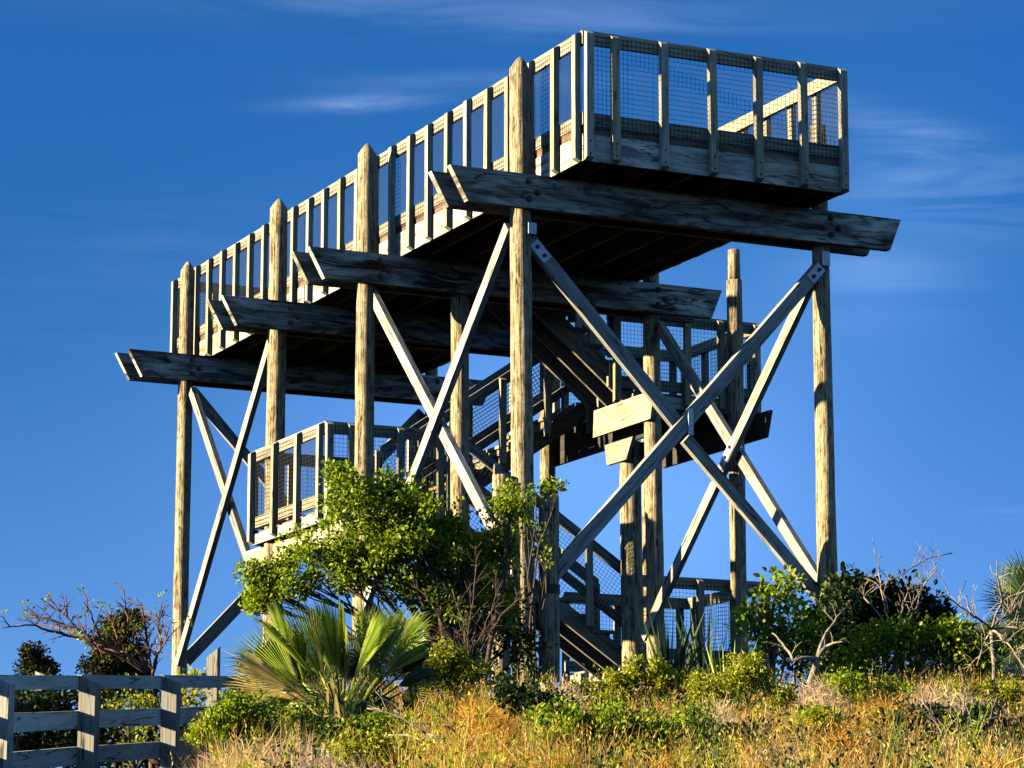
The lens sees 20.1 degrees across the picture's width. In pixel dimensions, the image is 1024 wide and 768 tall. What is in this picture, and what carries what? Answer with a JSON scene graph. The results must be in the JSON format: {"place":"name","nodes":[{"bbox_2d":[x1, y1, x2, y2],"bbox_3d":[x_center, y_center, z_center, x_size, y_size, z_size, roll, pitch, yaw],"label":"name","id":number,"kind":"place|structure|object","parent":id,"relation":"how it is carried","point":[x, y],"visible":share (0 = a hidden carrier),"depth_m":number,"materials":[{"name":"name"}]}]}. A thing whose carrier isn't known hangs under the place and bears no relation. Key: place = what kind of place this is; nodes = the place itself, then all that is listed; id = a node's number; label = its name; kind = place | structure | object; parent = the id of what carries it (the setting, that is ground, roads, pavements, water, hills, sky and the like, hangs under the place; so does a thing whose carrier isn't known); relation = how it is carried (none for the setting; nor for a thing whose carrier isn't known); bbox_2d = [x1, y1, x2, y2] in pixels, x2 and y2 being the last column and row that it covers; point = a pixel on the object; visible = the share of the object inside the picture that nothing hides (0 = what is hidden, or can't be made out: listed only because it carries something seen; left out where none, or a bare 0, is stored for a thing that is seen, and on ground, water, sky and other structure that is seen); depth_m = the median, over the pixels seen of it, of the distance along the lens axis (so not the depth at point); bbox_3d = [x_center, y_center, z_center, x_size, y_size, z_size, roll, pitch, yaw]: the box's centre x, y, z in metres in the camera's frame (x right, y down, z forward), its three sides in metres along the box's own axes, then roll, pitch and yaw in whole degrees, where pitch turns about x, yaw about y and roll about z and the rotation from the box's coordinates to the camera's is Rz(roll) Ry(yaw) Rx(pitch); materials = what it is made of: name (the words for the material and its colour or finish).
{"place":"outdoors","nodes":[
{"label":"outdoors","id":0,"kind":"place"},
{"bbox_2d":[142,729,512,767],"bbox_3d":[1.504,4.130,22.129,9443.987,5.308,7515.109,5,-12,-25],"label":"ground","id":1,"kind":"structure","parent":0,"point":[184,762],"depth_m":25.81,"materials":[{"name":"beige plant"}]},
{"bbox_2d":[13,671,51,751],"bbox_3d":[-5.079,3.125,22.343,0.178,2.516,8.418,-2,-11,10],"label":"shrub","id":2,"kind":"object","parent":1,"relation":"on","point":[16,746],"visible":0.18,"depth_m":26.12,"materials":[{"name":"green plant"}]},
{"bbox_2d":[12,640,60,697],"bbox_3d":[-5.687,4.052,34.419,0.670,1.989,0.677,-2,-11,13],"label":"cedar tree","id":3,"kind":"object","parent":1,"relation":"on","point":[33,659],"visible":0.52,"depth_m":34.41,"materials":[{"name":"green plant"}]},
{"bbox_2d":[13,667,137,767],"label":"leafy shrub","id":4,"kind":"object","parent":1,"relation":"on","point":[42,702],"visible":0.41,"depth_m":26.08,"materials":[{"name":"green plant"}]},
{"bbox_2d":[0,581,192,767],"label":"bare tree","id":5,"kind":"object","parent":1,"relation":"on","point":[117,651],"visible":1,"depth_m":31.91,"materials":[{"name":"red plant"}]},
{"bbox_2d":[74,607,151,767],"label":"cedar tree","id":6,"kind":"object","parent":1,"relation":"on","point":[105,664],"visible":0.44,"depth_m":34.34,"materials":[{"name":"green plant"}]},
{"bbox_2d":[57,688,227,767],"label":"dark shrub","id":7,"kind":"object","parent":1,"relation":"on","point":[156,762],"visible":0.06,"depth_m":30.50,"materials":[{"name":"green plant"}]},
{"bbox_2d":[101,666,215,767],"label":"leafy shrub","id":8,"kind":"object","parent":1,"relation":"on","point":[188,701],"visible":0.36,"depth_m":27.27,"materials":[{"name":"green plant"}]},
{"bbox_2d":[206,647,220,705],"bbox_3d":[-2.947,3.571,28.313,0.110,2.000,0.110,-2,-11,10],"label":"wooden post","id":9,"kind":"object","parent":1,"relation":"on","point":[213,664],"visible":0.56,"depth_m":28.41,"materials":[{"name":"grey wood"}]},
{"bbox_2d":[181,684,287,754],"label":"bush","id":10,"kind":"object","parent":1,"relation":"on","point":[234,706],"visible":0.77,"depth_m":20.63,"materials":[{"name":"green plant"}]},
{"bbox_2d":[221,593,442,742],"bbox_3d":[-1.605,2.501,23.508,1.925,1.612,2.089,5,-12,-25],"label":"fan palm","id":11,"kind":"object","parent":1,"relation":"on","point":[327,637],"visible":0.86,"depth_m":23.38,"materials":[{"name":"green plant"}]},
{"bbox_2d":[256,702,416,748],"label":"bush","id":12,"kind":"object","parent":1,"relation":"on","point":[295,715],"visible":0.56,"depth_m":21.14,"materials":[{"name":"green plant"}]},
{"bbox_2d":[326,726,429,767],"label":"bush","id":13,"kind":"object","parent":1,"relation":"on","point":[368,741],"visible":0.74,"depth_m":16.16,"materials":[{"name":"green plant"}]},
{"bbox_2d":[231,457,535,712],"bbox_3d":[-1.194,2.019,27.153,2.803,2.651,1.281,3,-11,-14],"label":"leafy shrub","id":14,"kind":"object","parent":1,"relation":"on","point":[432,552],"visible":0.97,"depth_m":27.11,"materials":[{"name":"green plant"}]},
{"bbox_2d":[234,557,558,704],"bbox_3d":[-1.128,2.564,28.356,3.181,1.760,0.923,-1,-11,3],"label":"dark shrub","id":15,"kind":"object","parent":1,"relation":"on","point":[520,635],"visible":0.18,"depth_m":28.22,"materials":[{"name":"green plant"}]},
{"bbox_2d":[420,635,499,725],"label":"bush","id":16,"kind":"object","parent":1,"relation":"on","point":[451,664],"visible":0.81,"depth_m":24.76,"materials":[{"name":"green plant"}]},
{"bbox_2d":[412,541,528,705],"bbox_3d":[-0.428,2.328,26.241,1.049,1.906,1.031,3,-11,-17],"label":"bare shrub","id":17,"kind":"object","parent":1,"relation":"on","point":[489,631],"visible":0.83,"depth_m":26.46,"materials":[{"name":"brown plant"}]},
{"bbox_2d":[115,30,900,726],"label":"observation tower","id":18,"kind":"structure","parent":1,"relation":"on","point":[523,248],"depth_m":34.13,"materials":[{"name":"brown wood"}]},
{"bbox_2d":[495,474,569,687],"bbox_3d":[0.221,2.161,29.194,0.710,2.488,0.715,5,-12,-25],"label":"climbing vine","id":19,"kind":"object","parent":1,"relation":"on","point":[562,488],"visible":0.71,"depth_m":29.28,"materials":[{"name":"green plant"}]},
{"bbox_2d":[488,673,579,751],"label":"bush","id":20,"kind":"object","parent":1,"relation":"on","point":[525,699],"visible":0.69,"depth_m":19.67,"materials":[{"name":"green plant"}]},
{"bbox_2d":[558,675,618,709],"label":"bush","id":21,"kind":"object","parent":1,"relation":"on","point":[584,688],"visible":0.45,"depth_m":23.19,"materials":[{"name":"green plant"}]},
{"bbox_2d":[168,654,1023,767],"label":"dry grass","id":22,"kind":"structure","parent":1,"relation":"on","point":[537,747],"depth_m":16.44,"materials":[{"name":"beige plant"}]},
{"bbox_2d":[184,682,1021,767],"bbox_3d":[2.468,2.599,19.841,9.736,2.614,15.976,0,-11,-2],"label":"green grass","id":23,"kind":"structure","parent":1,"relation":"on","point":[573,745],"depth_m":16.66,"materials":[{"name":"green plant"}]},
{"bbox_2d":[521,695,685,767],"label":"bush","id":24,"kind":"object","parent":1,"relation":"on","point":[545,718],"visible":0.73,"depth_m":17.12,"materials":[{"name":"green plant"}]},
{"bbox_2d":[190,665,1019,767],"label":"pink brush","id":25,"kind":"object","parent":1,"relation":"on","point":[816,692],"visible":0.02,"depth_m":20.53,"materials":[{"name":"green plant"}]},
{"bbox_2d":[205,647,1023,767],"bbox_3d":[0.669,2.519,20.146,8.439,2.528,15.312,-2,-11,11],"label":"undergrowth","id":26,"kind":"object","parent":1,"relation":"on","point":[711,740],"visible":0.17,"depth_m":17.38,"materials":[{"name":"orange plant"}]},
{"bbox_2d":[233,645,1023,767],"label":"weeds","id":27,"kind":"object","parent":1,"relation":"on","point":[425,746],"visible":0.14,"depth_m":16.33,"materials":[{"name":"yellow plant"}]},
{"bbox_2d":[597,652,716,715],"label":"bush","id":28,"kind":"object","parent":1,"relation":"on","point":[630,677],"visible":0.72,"depth_m":23.17,"materials":[{"name":"green plant"}]},
{"bbox_2d":[325,679,1011,767],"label":"grass","id":29,"kind":"structure","parent":1,"relation":"on","point":[404,719],"depth_m":17.68,"materials":[{"name":"plant"}]},
{"bbox_2d":[626,604,713,694],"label":"yucca plant","id":30,"kind":"object","parent":1,"relation":"on","point":[664,654],"visible":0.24,"depth_m":28.43,"materials":[{"name":"green plant"}]},
{"bbox_2d":[639,700,727,764],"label":"bush","id":31,"kind":"object","parent":1,"relation":"on","point":[700,714],"visible":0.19,"depth_m":19.17,"materials":[{"name":"green plant"}]},
{"bbox_2d":[350,683,1023,767],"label":"orange dodder","id":32,"kind":"object","parent":1,"relation":"on","point":[493,718],"visible":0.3,"depth_m":17.21,"materials":[{"name":"plant"}]},
{"bbox_2d":[668,595,735,680],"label":"yucca plant","id":33,"kind":"object","parent":1,"relation":"on","point":[701,663],"visible":0.27,"depth_m":29.19,"materials":[{"name":"green plant"}]},
{"bbox_2d":[704,632,757,710],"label":"yucca plant","id":34,"kind":"object","parent":1,"relation":"on","point":[715,674],"visible":0.16,"depth_m":24.87,"materials":[{"name":"green plant"}]},
{"bbox_2d":[682,650,802,716],"bbox_3d":[1.770,2.498,22.127,0.928,0.941,0.492,0,-11,0],"label":"bush","id":35,"kind":"object","parent":1,"relation":"on","point":[746,673],"visible":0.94,"depth_m":22.14,"materials":[{"name":"green plant"}]},
{"bbox_2d":[717,716,777,756],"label":"bush","id":36,"kind":"object","parent":1,"relation":"on","point":[743,724],"visible":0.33,"depth_m":18.68,"materials":[{"name":"green plant"}]},
{"bbox_2d":[722,564,852,691],"bbox_3d":[2.685,2.590,28.162,1.255,1.659,0.715,2,-11,-10],"label":"leafy shrub","id":37,"kind":"object","parent":1,"relation":"on","point":[786,598],"visible":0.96,"depth_m":28.15,"materials":[{"name":"green plant"}]},
{"bbox_2d":[779,670,795,701],"bbox_3d":[2.394,2.884,25.295,0.111,0.724,0.503,1,-11,-8],"label":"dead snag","id":38,"kind":"object","parent":1,"relation":"on","point":[794,680],"visible":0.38,"depth_m":25.14,"materials":[{"name":"grey wood"}]},
{"bbox_2d":[761,601,848,697],"bbox_3d":[2.549,2.505,24.864,0.791,1.332,0.585,0,-11,-2],"label":"dead snag","id":39,"kind":"object","parent":1,"relation":"on","point":[816,659],"visible":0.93,"depth_m":24.81,"materials":[{"name":"grey wood"}]},
{"bbox_2d":[743,577,889,688],"bbox_3d":[3.121,2.704,29.590,1.522,1.430,0.762,0,-11,2],"label":"dark shrub","id":40,"kind":"object","parent":1,"relation":"on","point":[840,599],"visible":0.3,"depth_m":29.54,"materials":[{"name":"green plant"}]},
{"bbox_2d":[759,702,880,751],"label":"bush","id":41,"kind":"object","parent":1,"relation":"on","point":[818,712],"visible":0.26,"depth_m":18.12,"materials":[{"name":"green plant"}]},
{"bbox_2d":[811,666,916,714],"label":"bush","id":42,"kind":"object","parent":1,"relation":"on","point":[852,682],"visible":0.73,"depth_m":23.65,"materials":[{"name":"green plant"}]},
{"bbox_2d":[813,561,968,681],"bbox_3d":[4.108,2.744,30.926,1.757,1.662,0.929,-1,-11,7],"label":"dark shrub","id":43,"kind":"object","parent":1,"relation":"on","point":[933,606],"visible":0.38,"depth_m":30.88,"materials":[{"name":"green plant"}]},
{"bbox_2d":[860,540,951,681],"bbox_3d":[3.869,2.480,28.526,0.934,1.919,0.611,10,-15,-42],"label":"dead tree","id":44,"kind":"object","parent":1,"relation":"on","point":[907,594],"visible":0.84,"depth_m":28.53,"materials":[{"name":"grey wood"}]},
{"bbox_2d":[799,607,1023,697],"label":"leafy shrub","id":45,"kind":"object","parent":1,"relation":"on","point":[947,640],"visible":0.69,"depth_m":27.91,"materials":[{"name":"green plant"}]},
{"bbox_2d":[863,695,1023,759],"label":"bush","id":46,"kind":"object","parent":1,"relation":"on","point":[975,710],"visible":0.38,"depth_m":19.23,"materials":[{"name":"green plant"}]},
{"bbox_2d":[885,617,1023,685],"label":"dark shrub","id":47,"kind":"object","parent":1,"relation":"on","point":[952,662],"visible":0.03,"depth_m":28.88,"materials":[{"name":"green plant"}]},
{"bbox_2d":[917,683,1014,757],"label":"dead branch","id":48,"kind":"object","parent":1,"relation":"on","point":[958,722],"visible":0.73,"depth_m":18.59,"materials":[{"name":"grey wood"}]},
{"bbox_2d":[934,675,1023,716],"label":"bush","id":49,"kind":"object","parent":1,"relation":"on","point":[1010,691],"visible":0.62,"depth_m":23.19,"materials":[{"name":"green plant"}]},
{"bbox_2d":[935,562,1023,679],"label":"dead tree","id":50,"kind":"object","parent":1,"relation":"on","point":[992,629],"visible":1,"depth_m":26.51,"materials":[{"name":"grey wood"}]},
{"bbox_2d":[977,548,1023,698],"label":"fan palm","id":51,"kind":"object","parent":1,"relation":"on","point":[1017,582],"visible":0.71,"depth_m":27.50,"materials":[{"name":"green plant"}]},
{"bbox_2d":[0,0,1023,767],"label":"sky","id":52,"kind":"structure","parent":0,"point":[141,140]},
{"bbox_2d":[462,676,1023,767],"bbox_3d":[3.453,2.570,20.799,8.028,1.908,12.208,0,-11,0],"label":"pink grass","id":53,"kind":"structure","parent":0,"point":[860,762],"depth_m":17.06,"materials":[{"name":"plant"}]},
{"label":"boardwalk","id":54,"kind":"structure","parent":0,"visible":0},
{"bbox_2d":[0,675,248,767],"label":"boardwalk railing","id":55,"kind":"object","parent":54,"relation":"attached to","point":[88,718],"visible":0.61,"depth_m":23.16,"materials":[{"name":"grey wood"}]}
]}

